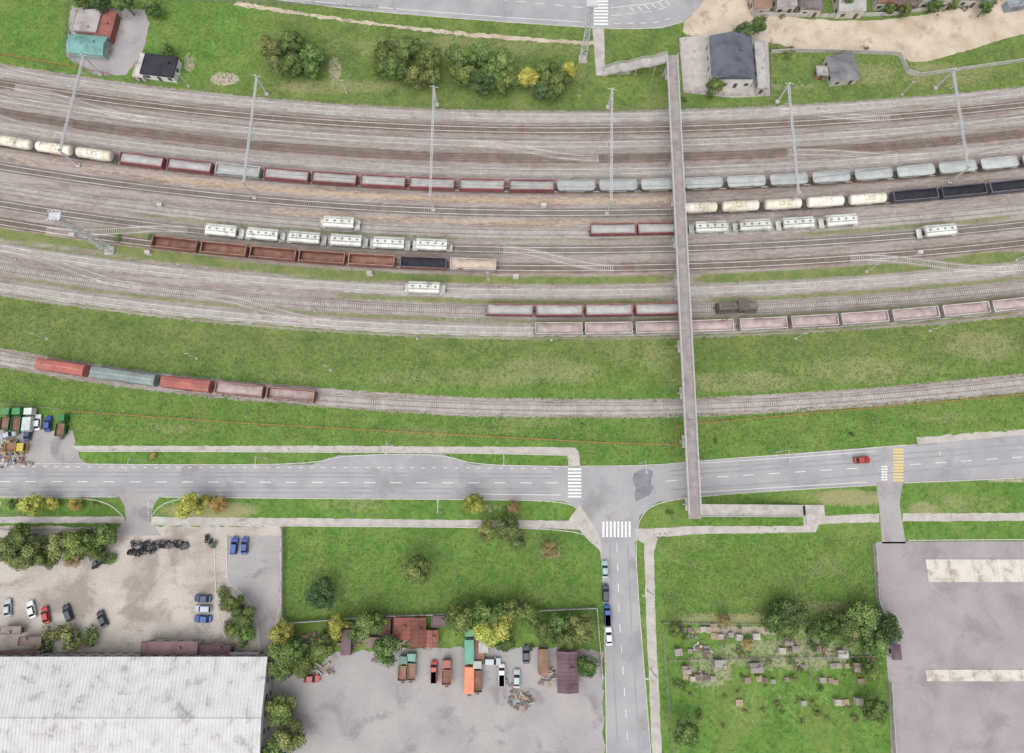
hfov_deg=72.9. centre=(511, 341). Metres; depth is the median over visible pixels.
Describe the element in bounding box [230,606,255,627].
broadleaf tree
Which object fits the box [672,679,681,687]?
shrub
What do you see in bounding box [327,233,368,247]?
covered hopper wagon
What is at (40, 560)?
broadleaf tree
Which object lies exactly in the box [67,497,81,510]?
autumn tree
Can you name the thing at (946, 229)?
covered hopper wagon
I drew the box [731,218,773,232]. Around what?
covered hopper wagon
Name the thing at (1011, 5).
shipping container
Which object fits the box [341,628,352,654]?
shipping container
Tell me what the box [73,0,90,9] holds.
broadleaf tree
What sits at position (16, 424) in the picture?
truck
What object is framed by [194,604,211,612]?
parked car
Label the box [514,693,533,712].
scrap pile
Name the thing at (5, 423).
truck
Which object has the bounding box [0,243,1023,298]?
railway track
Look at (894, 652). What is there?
security hut
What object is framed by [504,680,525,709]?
scrap pile
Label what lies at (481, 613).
broadleaf tree
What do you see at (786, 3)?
roof
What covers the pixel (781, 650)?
pallet stack
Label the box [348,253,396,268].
gondola wagon
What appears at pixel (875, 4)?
walls
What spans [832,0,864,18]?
walls
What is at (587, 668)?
broadleaf tree
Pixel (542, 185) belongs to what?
gondola wagon
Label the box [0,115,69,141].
track crossover
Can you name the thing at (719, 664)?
garden shed
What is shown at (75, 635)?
shrub
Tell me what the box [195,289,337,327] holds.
track crossover
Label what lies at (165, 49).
broadleaf tree
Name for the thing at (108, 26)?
storage shed
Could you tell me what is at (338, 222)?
covered hopper wagon
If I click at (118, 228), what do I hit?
track crossover
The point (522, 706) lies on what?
scrap pile
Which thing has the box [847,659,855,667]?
shrub
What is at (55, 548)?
broadleaf tree
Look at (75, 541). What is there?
broadleaf tree
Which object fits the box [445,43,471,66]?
broadleaf tree
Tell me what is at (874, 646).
broadleaf tree
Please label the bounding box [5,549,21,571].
broadleaf tree
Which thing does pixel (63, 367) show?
covered goods wagon
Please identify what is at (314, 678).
parked car
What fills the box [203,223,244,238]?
covered hopper wagon
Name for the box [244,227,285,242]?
covered hopper wagon
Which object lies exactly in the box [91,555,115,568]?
tyre pile
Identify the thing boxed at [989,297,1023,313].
gondola wagon
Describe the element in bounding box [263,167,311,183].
gondola wagon
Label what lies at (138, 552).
tyre pile
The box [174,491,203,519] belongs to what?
birch tree
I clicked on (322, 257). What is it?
gondola wagon
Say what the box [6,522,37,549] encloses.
broadleaf tree
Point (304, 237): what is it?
covered hopper wagon
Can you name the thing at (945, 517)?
pavement
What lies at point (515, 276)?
relay cabinet
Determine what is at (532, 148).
track crossover
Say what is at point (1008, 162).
open hopper wagon
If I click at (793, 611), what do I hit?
broadleaf tree
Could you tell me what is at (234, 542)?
parked car
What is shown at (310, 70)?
broadleaf tree
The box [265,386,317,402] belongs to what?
gondola wagon
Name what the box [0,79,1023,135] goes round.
railway track
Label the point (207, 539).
tyre pile
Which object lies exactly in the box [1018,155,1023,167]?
open hopper wagon
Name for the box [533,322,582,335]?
gondola wagon
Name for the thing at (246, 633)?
broadleaf tree
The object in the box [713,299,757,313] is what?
shunting locomotive
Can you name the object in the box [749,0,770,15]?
walls
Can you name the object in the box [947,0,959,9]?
broadleaf tree
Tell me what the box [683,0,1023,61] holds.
dirt road
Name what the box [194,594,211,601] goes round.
parked car
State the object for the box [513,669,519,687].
parked car
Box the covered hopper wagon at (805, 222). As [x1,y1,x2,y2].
[774,216,816,230]
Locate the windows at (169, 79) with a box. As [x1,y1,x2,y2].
[145,68,178,80]
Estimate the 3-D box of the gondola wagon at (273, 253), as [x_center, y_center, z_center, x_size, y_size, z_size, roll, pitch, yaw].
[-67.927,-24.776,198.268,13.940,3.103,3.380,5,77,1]
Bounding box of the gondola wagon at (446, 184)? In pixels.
[409,176,456,190]
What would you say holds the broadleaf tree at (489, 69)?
on the ground at (768, 730)
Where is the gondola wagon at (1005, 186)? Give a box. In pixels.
[986,178,1023,195]
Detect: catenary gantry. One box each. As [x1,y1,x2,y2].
[56,54,102,167]
[241,74,268,198]
[429,85,438,210]
[605,88,615,214]
[775,82,800,200]
[933,68,970,183]
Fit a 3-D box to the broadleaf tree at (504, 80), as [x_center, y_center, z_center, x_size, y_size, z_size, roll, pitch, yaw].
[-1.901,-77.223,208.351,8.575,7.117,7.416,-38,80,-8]
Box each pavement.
[0,516,124,522]
[72,445,579,465]
[151,505,601,552]
[635,504,878,752]
[903,512,1023,521]
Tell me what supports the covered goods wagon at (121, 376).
on the railway track at (641, 408)
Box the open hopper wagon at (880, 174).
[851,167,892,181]
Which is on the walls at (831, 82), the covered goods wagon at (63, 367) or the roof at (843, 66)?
the roof at (843, 66)
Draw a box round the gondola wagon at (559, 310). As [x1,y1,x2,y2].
[534,304,583,316]
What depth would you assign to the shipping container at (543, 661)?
174.15 m
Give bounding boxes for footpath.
[234,1,593,45]
[592,28,629,75]
[917,429,1023,443]
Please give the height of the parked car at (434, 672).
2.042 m
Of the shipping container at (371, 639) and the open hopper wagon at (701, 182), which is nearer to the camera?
the shipping container at (371, 639)
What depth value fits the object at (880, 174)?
202.00 m
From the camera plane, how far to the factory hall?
167.19 m
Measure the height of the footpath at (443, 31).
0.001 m
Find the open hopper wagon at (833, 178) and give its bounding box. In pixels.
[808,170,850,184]
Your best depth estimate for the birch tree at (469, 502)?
179.34 m
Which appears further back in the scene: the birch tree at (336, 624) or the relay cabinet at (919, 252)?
the relay cabinet at (919, 252)
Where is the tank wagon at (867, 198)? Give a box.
[844,192,886,206]
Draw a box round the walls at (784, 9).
[772,0,795,13]
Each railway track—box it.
[0,66,1023,122]
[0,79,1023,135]
[0,93,1023,150]
[0,108,1023,164]
[0,121,1023,177]
[0,143,1023,194]
[0,161,1023,218]
[0,182,1023,238]
[0,199,1023,255]
[0,217,1023,274]
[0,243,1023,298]
[0,263,1023,318]
[0,281,1023,336]
[0,352,1023,414]
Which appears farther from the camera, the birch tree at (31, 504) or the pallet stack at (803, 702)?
the birch tree at (31, 504)
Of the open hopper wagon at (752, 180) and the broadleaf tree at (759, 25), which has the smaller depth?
the open hopper wagon at (752, 180)
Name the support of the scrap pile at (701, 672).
on the ground at (768, 730)
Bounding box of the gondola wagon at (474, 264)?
[449,257,497,271]
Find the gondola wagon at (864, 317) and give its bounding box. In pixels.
[838,310,889,326]
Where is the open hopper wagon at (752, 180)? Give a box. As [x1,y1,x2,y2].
[723,175,765,188]
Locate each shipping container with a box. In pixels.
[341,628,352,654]
[365,635,380,647]
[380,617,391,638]
[478,642,488,652]
[538,647,548,674]
[895,0,916,10]
[1001,0,1023,12]
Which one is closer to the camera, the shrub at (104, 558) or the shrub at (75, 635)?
the shrub at (75, 635)
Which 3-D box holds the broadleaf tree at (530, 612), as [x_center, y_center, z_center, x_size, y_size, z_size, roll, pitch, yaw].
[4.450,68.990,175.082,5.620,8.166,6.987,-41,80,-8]
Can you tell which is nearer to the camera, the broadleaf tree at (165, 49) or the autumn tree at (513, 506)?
the autumn tree at (513, 506)
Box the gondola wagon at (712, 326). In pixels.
[691,319,733,332]
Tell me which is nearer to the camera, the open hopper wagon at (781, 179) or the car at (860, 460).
the car at (860, 460)
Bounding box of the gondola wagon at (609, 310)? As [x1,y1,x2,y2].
[584,303,632,316]
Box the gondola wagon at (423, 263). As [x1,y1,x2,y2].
[400,256,448,270]
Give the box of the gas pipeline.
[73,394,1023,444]
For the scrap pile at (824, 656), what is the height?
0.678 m
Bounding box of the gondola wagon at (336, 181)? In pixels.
[311,171,359,186]
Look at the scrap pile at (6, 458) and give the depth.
186.94 m
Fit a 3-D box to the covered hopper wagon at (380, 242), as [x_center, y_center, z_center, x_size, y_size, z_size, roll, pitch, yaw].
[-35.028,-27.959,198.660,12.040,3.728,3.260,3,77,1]
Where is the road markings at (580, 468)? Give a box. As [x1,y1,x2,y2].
[0,0,1018,739]
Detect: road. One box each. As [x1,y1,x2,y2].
[0,435,1023,752]
[287,0,704,27]
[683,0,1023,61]
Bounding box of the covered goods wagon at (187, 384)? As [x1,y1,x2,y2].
[160,375,214,392]
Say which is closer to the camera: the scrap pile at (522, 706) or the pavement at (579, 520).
the scrap pile at (522, 706)
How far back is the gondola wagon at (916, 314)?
193.23 m
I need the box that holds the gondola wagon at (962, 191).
[938,182,987,199]
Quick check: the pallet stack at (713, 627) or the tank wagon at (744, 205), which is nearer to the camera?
the pallet stack at (713, 627)
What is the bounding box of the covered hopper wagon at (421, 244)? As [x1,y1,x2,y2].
[412,238,453,251]
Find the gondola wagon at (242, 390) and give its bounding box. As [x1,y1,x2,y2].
[214,381,266,398]
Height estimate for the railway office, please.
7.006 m
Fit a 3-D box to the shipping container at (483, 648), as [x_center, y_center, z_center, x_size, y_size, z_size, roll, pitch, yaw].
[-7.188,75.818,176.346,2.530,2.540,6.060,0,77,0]
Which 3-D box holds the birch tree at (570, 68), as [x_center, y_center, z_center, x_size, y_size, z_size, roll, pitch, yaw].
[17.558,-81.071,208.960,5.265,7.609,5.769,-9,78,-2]
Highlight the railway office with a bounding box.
[705,31,754,87]
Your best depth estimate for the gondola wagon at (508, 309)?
193.48 m
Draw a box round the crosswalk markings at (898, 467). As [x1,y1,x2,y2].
[893,449,903,480]
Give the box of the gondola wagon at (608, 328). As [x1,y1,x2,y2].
[583,322,632,335]
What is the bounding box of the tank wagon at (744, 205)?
[718,200,759,213]
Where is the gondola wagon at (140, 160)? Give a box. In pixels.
[118,151,166,169]
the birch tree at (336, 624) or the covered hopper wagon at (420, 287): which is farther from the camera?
the covered hopper wagon at (420, 287)
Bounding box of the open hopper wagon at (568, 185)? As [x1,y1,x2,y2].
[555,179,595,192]
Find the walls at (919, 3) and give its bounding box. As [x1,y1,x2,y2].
[916,0,950,8]
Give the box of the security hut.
[886,643,901,659]
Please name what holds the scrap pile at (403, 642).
on the ground at (768, 730)
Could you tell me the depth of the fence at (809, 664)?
176.23 m
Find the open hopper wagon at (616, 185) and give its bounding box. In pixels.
[597,179,637,191]
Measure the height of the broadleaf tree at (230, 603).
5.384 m
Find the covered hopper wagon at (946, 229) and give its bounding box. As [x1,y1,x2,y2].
[915,223,957,238]
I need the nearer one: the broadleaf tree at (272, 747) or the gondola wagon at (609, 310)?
the broadleaf tree at (272, 747)
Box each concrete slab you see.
[925,559,1023,581]
[925,670,1023,680]
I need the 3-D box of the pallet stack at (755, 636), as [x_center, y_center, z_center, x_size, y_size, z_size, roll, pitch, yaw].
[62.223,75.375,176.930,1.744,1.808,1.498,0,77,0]
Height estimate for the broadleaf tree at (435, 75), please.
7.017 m
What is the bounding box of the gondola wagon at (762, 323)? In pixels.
[736,316,787,331]
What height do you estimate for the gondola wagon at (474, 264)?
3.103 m
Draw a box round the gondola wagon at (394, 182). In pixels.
[360,174,407,188]
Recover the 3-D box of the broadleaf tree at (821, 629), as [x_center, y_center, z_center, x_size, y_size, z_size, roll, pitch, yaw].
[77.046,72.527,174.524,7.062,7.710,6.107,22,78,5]
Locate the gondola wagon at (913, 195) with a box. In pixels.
[888,187,938,203]
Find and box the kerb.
[0,0,1023,752]
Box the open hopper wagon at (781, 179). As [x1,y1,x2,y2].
[765,173,807,186]
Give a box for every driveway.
[116,495,160,535]
[226,535,280,650]
[876,482,905,541]
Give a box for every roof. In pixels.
[139,53,178,77]
[557,651,578,693]
[752,0,772,8]
[776,0,797,7]
[801,0,822,10]
[826,52,860,80]
[837,0,866,11]
[877,0,896,3]
[922,0,951,1]
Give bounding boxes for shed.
[66,33,111,60]
[71,8,102,34]
[92,10,120,44]
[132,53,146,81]
[426,629,437,647]
[431,615,445,626]
[681,665,691,673]
[713,659,725,669]
[748,662,763,673]
[782,637,793,645]
[813,66,828,79]
[835,650,848,657]
[851,662,863,672]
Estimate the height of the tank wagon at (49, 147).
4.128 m
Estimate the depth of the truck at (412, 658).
174.42 m
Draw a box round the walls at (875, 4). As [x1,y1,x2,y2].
[872,0,894,10]
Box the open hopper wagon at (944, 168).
[935,160,976,175]
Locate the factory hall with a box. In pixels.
[0,652,274,752]
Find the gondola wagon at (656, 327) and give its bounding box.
[633,321,678,334]
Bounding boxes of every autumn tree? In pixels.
[63,546,82,567]
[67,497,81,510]
[209,495,227,514]
[507,500,520,513]
[540,539,560,558]
[716,614,731,628]
[741,638,754,651]
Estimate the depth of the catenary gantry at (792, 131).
198.99 m
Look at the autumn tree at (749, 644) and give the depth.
174.77 m
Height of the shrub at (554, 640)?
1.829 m
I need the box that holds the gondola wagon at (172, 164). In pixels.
[166,157,214,174]
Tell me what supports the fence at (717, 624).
on the ground at (768, 730)
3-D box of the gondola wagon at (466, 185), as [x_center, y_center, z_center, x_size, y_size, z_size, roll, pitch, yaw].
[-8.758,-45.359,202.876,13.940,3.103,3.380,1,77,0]
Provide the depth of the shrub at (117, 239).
200.33 m
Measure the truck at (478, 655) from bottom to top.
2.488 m
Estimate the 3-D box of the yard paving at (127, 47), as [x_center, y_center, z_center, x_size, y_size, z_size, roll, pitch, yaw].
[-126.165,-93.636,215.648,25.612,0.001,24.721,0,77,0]
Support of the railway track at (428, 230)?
on the ground at (768, 730)
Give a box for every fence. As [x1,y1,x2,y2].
[0,529,93,529]
[1,403,62,409]
[3,54,108,73]
[62,0,90,72]
[180,0,377,7]
[280,527,286,621]
[285,607,602,678]
[662,621,831,624]
[662,623,673,752]
[668,655,876,660]
[679,36,772,95]
[754,0,998,17]
[770,48,1023,75]
[805,623,811,679]
[872,543,883,614]
[888,682,896,752]
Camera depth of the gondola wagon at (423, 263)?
196.50 m
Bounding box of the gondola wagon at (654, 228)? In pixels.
[636,222,673,235]
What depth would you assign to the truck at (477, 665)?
173.99 m
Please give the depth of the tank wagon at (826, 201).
199.77 m
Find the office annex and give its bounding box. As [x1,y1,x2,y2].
[752,41,768,93]
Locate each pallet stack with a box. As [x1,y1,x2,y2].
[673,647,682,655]
[689,675,695,681]
[693,674,700,680]
[699,626,706,631]
[702,674,708,680]
[703,649,709,655]
[705,626,711,632]
[710,624,717,629]
[710,633,716,638]
[710,675,716,681]
[717,633,723,638]
[720,625,728,630]
[727,632,733,637]
[735,633,742,640]
[735,699,742,705]
[744,677,750,683]
[751,633,760,639]
[756,675,761,681]
[761,677,767,682]
[777,647,785,653]
[790,645,798,651]
[800,700,806,705]
[813,645,821,652]
[818,676,825,682]
[828,677,833,682]
[829,662,835,668]
[833,698,841,705]
[841,699,849,705]
[853,696,863,705]
[856,678,863,683]
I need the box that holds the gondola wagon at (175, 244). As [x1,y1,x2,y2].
[150,235,200,252]
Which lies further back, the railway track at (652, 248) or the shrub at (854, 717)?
the railway track at (652, 248)
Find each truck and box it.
[0,408,12,432]
[3,443,28,451]
[10,408,23,434]
[21,408,37,434]
[54,414,69,438]
[397,654,408,682]
[405,652,416,682]
[441,658,451,686]
[464,628,473,664]
[464,664,473,695]
[473,660,481,693]
[474,636,483,663]
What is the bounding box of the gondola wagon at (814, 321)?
[788,313,838,328]
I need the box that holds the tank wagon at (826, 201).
[802,195,844,209]
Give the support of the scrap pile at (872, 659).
on the ground at (768, 730)
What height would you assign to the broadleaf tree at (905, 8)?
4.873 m
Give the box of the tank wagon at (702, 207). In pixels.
[686,202,717,213]
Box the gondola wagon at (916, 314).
[888,306,939,322]
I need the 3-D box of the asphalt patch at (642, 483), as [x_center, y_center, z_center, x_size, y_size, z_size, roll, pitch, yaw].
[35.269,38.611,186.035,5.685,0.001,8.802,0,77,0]
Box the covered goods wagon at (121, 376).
[89,366,159,386]
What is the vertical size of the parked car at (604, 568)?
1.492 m
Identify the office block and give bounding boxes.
[0,625,27,634]
[0,649,47,654]
[17,635,47,645]
[140,639,203,654]
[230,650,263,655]
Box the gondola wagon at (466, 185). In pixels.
[458,178,505,192]
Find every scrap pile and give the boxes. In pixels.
[0,442,6,458]
[0,452,13,467]
[1,446,27,463]
[2,439,18,443]
[13,452,32,465]
[300,631,316,652]
[312,662,334,675]
[336,638,365,647]
[397,639,409,651]
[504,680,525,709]
[513,692,534,712]
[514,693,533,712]
[538,667,556,687]
[685,629,697,640]
[693,639,705,652]
[697,670,709,683]
[702,645,713,658]
[719,628,731,648]
[793,659,805,675]
[821,648,832,660]
[862,652,880,663]
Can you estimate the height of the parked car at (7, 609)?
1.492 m
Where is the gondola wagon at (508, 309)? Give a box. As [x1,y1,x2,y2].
[485,303,533,316]
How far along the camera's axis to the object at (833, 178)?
201.83 m
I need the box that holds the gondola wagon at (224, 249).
[200,241,249,257]
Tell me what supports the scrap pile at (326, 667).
on the yard paving at (359, 702)
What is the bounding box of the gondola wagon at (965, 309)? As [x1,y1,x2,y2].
[939,301,990,318]
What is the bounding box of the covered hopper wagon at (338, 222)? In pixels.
[320,215,360,229]
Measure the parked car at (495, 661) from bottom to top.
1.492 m
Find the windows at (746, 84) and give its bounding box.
[706,45,748,85]
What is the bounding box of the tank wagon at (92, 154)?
[75,147,117,163]
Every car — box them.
[0,430,16,439]
[3,599,12,616]
[23,432,31,440]
[26,600,37,618]
[33,414,42,430]
[40,606,51,624]
[43,416,52,431]
[62,603,73,621]
[96,610,108,627]
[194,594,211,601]
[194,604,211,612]
[194,615,211,623]
[230,537,238,554]
[241,537,248,554]
[302,674,320,683]
[430,660,437,682]
[484,657,500,665]
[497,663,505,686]
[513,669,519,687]
[522,645,529,663]
[601,560,608,577]
[602,584,608,601]
[603,604,610,625]
[604,627,612,645]
[853,456,869,463]
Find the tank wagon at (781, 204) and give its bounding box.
[760,198,802,211]
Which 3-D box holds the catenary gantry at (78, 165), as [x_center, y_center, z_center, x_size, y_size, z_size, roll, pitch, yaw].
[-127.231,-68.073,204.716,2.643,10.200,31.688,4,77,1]
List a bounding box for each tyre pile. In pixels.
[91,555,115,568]
[127,545,156,556]
[130,540,189,549]
[204,534,214,548]
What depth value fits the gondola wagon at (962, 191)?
201.35 m
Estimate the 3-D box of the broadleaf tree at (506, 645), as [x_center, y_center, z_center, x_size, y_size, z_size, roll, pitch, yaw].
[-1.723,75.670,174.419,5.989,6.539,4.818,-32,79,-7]
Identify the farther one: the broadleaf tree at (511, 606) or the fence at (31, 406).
the fence at (31, 406)
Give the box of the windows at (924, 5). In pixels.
[920,4,946,7]
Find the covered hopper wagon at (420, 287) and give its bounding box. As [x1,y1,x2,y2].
[404,281,445,294]
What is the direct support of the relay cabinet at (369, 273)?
on the ground at (768, 730)
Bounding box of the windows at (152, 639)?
[150,639,201,644]
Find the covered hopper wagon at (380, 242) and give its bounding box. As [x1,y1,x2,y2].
[370,236,410,249]
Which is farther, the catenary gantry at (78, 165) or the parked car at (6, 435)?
the catenary gantry at (78, 165)
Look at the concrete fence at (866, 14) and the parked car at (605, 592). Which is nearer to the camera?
the parked car at (605, 592)
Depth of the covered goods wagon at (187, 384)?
187.99 m
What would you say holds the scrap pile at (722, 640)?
on the ground at (768, 730)
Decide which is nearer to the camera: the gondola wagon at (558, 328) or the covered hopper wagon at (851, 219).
the gondola wagon at (558, 328)
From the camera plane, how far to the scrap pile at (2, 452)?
187.40 m
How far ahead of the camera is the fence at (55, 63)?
212.98 m
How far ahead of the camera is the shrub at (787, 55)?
212.95 m
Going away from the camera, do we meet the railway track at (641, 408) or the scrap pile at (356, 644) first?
the scrap pile at (356, 644)
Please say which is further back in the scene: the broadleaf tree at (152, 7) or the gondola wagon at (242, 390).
the broadleaf tree at (152, 7)
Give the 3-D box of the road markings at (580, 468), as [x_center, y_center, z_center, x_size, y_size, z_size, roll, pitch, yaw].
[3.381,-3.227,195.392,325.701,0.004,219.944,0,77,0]
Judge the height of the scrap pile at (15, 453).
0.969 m
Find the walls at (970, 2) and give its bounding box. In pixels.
[958,0,988,7]
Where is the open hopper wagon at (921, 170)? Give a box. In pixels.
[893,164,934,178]
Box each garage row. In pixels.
[393,617,409,639]
[410,617,425,647]
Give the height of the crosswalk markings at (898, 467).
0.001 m
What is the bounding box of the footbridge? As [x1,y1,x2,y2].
[601,51,825,523]
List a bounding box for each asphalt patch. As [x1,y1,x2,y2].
[607,509,629,520]
[633,468,653,501]
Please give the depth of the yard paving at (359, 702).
173.98 m
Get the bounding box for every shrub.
[39,641,51,652]
[41,624,63,644]
[59,622,82,653]
[83,623,99,647]
[90,501,99,506]
[100,550,109,560]
[106,552,116,564]
[113,233,121,242]
[208,540,216,548]
[216,586,225,597]
[550,635,557,645]
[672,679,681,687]
[680,682,686,691]
[696,708,703,719]
[735,646,745,659]
[773,701,781,709]
[782,51,791,58]
[787,656,796,665]
[808,640,818,650]
[813,706,821,717]
[817,684,823,691]
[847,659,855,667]
[851,714,858,723]
[854,655,860,662]
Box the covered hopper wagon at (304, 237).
[286,230,327,245]
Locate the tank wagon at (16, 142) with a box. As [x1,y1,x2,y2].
[0,135,35,151]
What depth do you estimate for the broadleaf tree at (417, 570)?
174.56 m
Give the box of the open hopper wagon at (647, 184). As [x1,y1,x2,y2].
[638,178,671,191]
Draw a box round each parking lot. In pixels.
[0,429,84,466]
[876,541,1023,752]
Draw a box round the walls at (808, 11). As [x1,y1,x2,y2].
[797,0,820,16]
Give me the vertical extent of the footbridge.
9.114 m
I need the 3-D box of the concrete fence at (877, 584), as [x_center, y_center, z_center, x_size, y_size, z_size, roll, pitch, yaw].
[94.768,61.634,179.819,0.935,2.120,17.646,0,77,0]
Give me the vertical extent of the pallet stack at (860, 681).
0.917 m
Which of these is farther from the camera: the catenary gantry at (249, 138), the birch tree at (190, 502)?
the catenary gantry at (249, 138)
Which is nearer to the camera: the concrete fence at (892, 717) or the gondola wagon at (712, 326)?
the concrete fence at (892, 717)
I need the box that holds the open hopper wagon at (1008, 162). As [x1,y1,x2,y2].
[976,156,1018,171]
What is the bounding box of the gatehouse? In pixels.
[198,643,234,654]
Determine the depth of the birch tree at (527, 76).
205.42 m
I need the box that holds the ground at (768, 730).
[0,0,1023,752]
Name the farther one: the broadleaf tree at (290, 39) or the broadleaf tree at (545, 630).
the broadleaf tree at (290, 39)
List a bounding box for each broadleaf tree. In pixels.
[0,529,20,562]
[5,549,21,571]
[6,499,17,509]
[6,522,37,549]
[18,534,49,570]
[34,551,59,569]
[43,530,68,562]
[62,527,99,562]
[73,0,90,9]
[85,545,105,561]
[89,523,117,551]
[92,0,112,12]
[112,0,135,15]
[141,0,160,18]
[158,44,173,55]
[222,593,243,612]
[225,620,240,640]
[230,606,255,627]
[237,625,255,645]
[259,34,283,59]
[261,736,285,752]
[264,693,298,727]
[265,639,302,682]
[266,55,284,75]
[272,718,306,752]
[277,29,305,53]
[279,637,307,661]
[280,51,305,77]
[293,652,314,678]
[298,41,325,68]
[304,61,319,79]
[304,576,335,609]
[309,632,337,662]
[347,620,360,642]
[355,607,388,640]
[372,634,400,668]
[373,39,398,65]
[373,60,386,77]
[382,56,408,80]
[393,35,426,61]
[398,553,430,585]
[402,65,431,91]
[416,45,442,69]
[425,68,441,85]
[443,601,474,639]
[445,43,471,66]
[448,63,475,85]
[465,39,493,66]
[469,69,496,96]
[472,598,503,628]
[476,518,497,540]
[481,63,501,82]
[488,47,515,73]
[494,69,519,96]
[494,515,521,544]
[495,629,515,651]
[499,597,522,621]
[509,533,526,550]
[515,602,539,629]
[531,78,551,99]
[533,58,558,80]
[534,619,554,641]
[547,71,573,97]
[547,88,559,101]
[548,610,571,633]
[554,625,574,648]
[565,612,594,645]
[575,655,600,678]
[668,621,685,637]
[673,714,699,748]
[705,77,724,95]
[733,20,752,35]
[750,15,766,34]
[760,602,786,633]
[774,615,799,639]
[776,597,808,629]
[805,618,834,644]
[826,609,859,640]
[838,618,861,648]
[842,600,882,639]
[859,633,889,657]
[861,657,883,680]
[861,690,888,724]
[863,611,903,643]
[884,3,896,14]
[898,2,911,16]
[927,0,943,13]
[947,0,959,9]
[977,0,993,16]
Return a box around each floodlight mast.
[46,210,114,254]
[579,0,597,63]
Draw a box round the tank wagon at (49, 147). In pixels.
[35,141,76,157]
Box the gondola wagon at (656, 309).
[633,302,677,316]
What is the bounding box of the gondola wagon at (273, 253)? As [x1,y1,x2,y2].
[249,245,298,262]
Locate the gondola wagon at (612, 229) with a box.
[588,223,635,236]
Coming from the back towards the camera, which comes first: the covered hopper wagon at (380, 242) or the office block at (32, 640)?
the covered hopper wagon at (380, 242)
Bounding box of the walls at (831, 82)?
[822,58,858,86]
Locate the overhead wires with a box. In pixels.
[0,54,1023,187]
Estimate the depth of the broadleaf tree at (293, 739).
166.75 m
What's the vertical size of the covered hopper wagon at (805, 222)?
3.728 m
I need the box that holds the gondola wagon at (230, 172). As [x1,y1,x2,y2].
[214,162,263,179]
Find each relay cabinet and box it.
[144,250,152,254]
[366,271,372,275]
[513,274,518,278]
[916,250,923,254]
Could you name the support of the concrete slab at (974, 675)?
on the parking lot at (962, 625)
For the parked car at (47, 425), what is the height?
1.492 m
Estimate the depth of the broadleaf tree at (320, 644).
171.62 m
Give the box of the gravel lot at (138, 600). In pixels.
[0,525,281,651]
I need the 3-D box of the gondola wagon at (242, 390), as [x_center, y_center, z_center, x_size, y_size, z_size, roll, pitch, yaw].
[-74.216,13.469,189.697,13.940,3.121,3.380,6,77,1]
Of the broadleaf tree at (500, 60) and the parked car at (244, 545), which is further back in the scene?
the broadleaf tree at (500, 60)
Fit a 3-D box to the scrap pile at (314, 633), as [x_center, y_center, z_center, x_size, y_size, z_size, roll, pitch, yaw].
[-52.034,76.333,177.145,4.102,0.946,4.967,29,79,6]
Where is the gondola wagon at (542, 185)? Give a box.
[508,179,554,192]
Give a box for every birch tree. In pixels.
[17,492,45,516]
[45,497,58,510]
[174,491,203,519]
[198,494,212,506]
[267,620,293,645]
[327,614,349,640]
[461,493,484,514]
[471,622,499,647]
[487,608,513,641]
[518,66,539,86]
[562,62,577,79]
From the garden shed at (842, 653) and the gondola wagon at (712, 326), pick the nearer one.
the garden shed at (842, 653)
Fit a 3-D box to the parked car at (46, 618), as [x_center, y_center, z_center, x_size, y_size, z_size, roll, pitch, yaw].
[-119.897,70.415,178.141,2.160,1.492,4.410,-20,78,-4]
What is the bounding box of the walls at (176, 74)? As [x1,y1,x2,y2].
[144,60,181,82]
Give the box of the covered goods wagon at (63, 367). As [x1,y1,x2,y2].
[34,357,90,377]
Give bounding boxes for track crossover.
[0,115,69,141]
[0,243,140,291]
[14,85,148,123]
[45,225,187,236]
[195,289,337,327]
[472,139,598,162]
[504,245,613,272]
[771,107,890,121]
[787,148,929,160]
[850,253,1017,273]
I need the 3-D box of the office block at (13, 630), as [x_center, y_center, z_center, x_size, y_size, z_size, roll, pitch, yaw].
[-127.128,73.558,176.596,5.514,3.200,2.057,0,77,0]
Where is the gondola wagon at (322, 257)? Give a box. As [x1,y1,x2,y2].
[298,249,347,265]
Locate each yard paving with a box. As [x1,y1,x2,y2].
[66,6,149,75]
[269,646,604,752]
[680,35,769,97]
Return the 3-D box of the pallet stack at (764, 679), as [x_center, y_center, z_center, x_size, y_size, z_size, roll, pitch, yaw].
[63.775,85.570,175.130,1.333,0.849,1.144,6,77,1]
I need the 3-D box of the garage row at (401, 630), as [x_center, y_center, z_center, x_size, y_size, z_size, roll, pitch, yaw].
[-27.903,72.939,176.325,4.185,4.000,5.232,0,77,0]
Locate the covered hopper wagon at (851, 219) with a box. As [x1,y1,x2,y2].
[817,213,859,227]
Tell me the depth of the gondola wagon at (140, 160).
203.52 m
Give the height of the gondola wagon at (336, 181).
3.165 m
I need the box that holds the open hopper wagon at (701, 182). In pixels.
[685,177,722,190]
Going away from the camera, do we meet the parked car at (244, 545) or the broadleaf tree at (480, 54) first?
the parked car at (244, 545)
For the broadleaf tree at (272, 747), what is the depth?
166.49 m
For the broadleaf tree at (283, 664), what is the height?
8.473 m
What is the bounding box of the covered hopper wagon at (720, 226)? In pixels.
[688,220,728,233]

